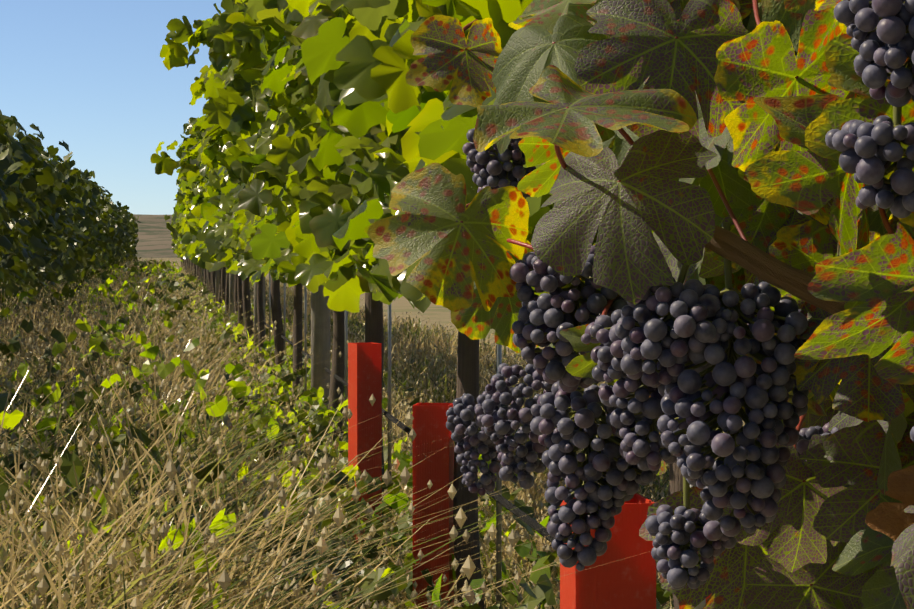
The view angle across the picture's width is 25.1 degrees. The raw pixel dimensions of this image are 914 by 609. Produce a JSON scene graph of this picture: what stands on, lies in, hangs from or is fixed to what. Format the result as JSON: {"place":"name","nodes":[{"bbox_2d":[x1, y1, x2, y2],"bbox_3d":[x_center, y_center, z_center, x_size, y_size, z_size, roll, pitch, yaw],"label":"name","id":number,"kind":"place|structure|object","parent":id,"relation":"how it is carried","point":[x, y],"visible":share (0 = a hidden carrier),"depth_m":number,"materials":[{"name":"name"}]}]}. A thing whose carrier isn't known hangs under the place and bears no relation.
{"place":"outdoors","nodes":[
{"label":"outdoors","id":0,"kind":"place"},
{"bbox_2d":[0,0,224,214],"label":"sky","id":1,"kind":"structure","parent":0,"point":[93,77],"materials":[{"name":"blue"}]},
{"bbox_2d":[133,214,177,257],"bbox_3d":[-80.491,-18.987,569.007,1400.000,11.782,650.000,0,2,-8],"label":"field","id":2,"kind":"structure","parent":0,"point":[154,237],"depth_m":323.96,"materials":[{"name":"brown soil"}]},
{"bbox_2d":[14,258,743,607],"bbox_3d":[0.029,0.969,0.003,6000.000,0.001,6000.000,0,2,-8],"label":"ground","id":3,"kind":"structure","parent":0,"point":[434,312],"depth_m":31.16,"materials":[{"name":"soil"}]},
{"bbox_2d":[0,110,140,314],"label":"vine row","id":4,"kind":"object","parent":3,"relation":"on","point":[43,197],"depth_m":25.61,"materials":[{"name":"green plant"}]},
{"bbox_2d":[182,257,330,416],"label":"wooden posts","id":5,"kind":"object","parent":3,"relation":"on","point":[320,328],"visible":0.04,"depth_m":8.96,"materials":[{"name":"grey wood"}]},
{"bbox_2d":[0,257,672,608],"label":"weeds","id":6,"kind":"object","parent":3,"relation":"on","point":[540,591],"visible":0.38,"depth_m":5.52,"materials":[{"name":"green plant"}]},
{"bbox_2d":[243,271,501,608],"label":"vine stakes","id":7,"kind":"object","parent":3,"relation":"on","point":[499,505],"visible":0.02,"depth_m":6.43,"materials":[{"name":"wood"}]},
{"bbox_2d":[236,302,555,542],"bbox_3d":[-6.004,-0.741,47.346,0.016,0.026,94.500,0,2,-8],"label":"irrigation pipe","id":8,"kind":"object","parent":7,"relation":"attached to","point":[531,522],"depth_m":4.22,"materials":[{"name":"black plastic"}]},
{"bbox_2d":[0,258,745,608],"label":"aisle weeds","id":9,"kind":"object","parent":3,"relation":"on","point":[106,570],"depth_m":4.92,"materials":[{"name":"beige plant"}]},
{"bbox_2d":[164,0,711,608],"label":"vine row","id":10,"kind":"object","parent":3,"relation":"on","point":[243,234],"depth_m":8.45,"materials":[{"name":"green plant"}]},
{"bbox_2d":[150,0,615,329],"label":"grapevine leaves","id":11,"kind":"object","parent":10,"relation":"attached to","point":[377,134],"visible":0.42,"depth_m":4.68,"materials":[{"name":"green plant"}]},
{"bbox_2d":[367,0,913,608],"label":"vine leaves","id":12,"kind":"object","parent":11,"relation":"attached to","point":[735,102],"visible":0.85,"depth_m":1.27,"materials":[{"name":"green plant"}]},
{"bbox_2d":[446,0,913,589],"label":"grapes","id":13,"kind":"object","parent":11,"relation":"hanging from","point":[870,152],"visible":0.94,"depth_m":1.26,"materials":[{"name":"purple food"}]},
{"bbox_2d":[178,0,913,585],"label":"vine stems","id":14,"kind":"object","parent":10,"relation":"attached to","point":[732,358],"visible":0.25,"depth_m":1.25,"materials":[{"name":"plant"}]},
{"bbox_2d":[541,162,844,313],"bbox_3d":[0.197,0.233,1.813,0.282,0.700,1.265,0,2,0],"label":"vine cane","id":15,"kind":"object","parent":10,"relation":"attached to","point":[751,258],"visible":0.25,"depth_m":1.22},
{"bbox_2d":[348,342,655,608],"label":"grow tubes","id":16,"kind":"object","parent":3,"relation":"on","point":[625,582],"visible":0.69,"depth_m":4.46},
{"bbox_2d":[686,405,705,608],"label":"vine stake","id":17,"kind":"object","parent":3,"relation":"on","point":[701,605],"depth_m":1.97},
{"bbox_2d":[507,128,747,249],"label":"leaf stems","id":18,"kind":"object","parent":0,"point":[626,136],"visible":0.42,"depth_m":1.35,"materials":[{"name":"plant"}]},
{"bbox_2d":[865,465,913,540],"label":"dry leaf","id":19,"kind":"object","parent":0,"point":[893,520],"visible":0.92,"depth_m":1.13,"materials":[{"name":"brown plant"}]}
]}

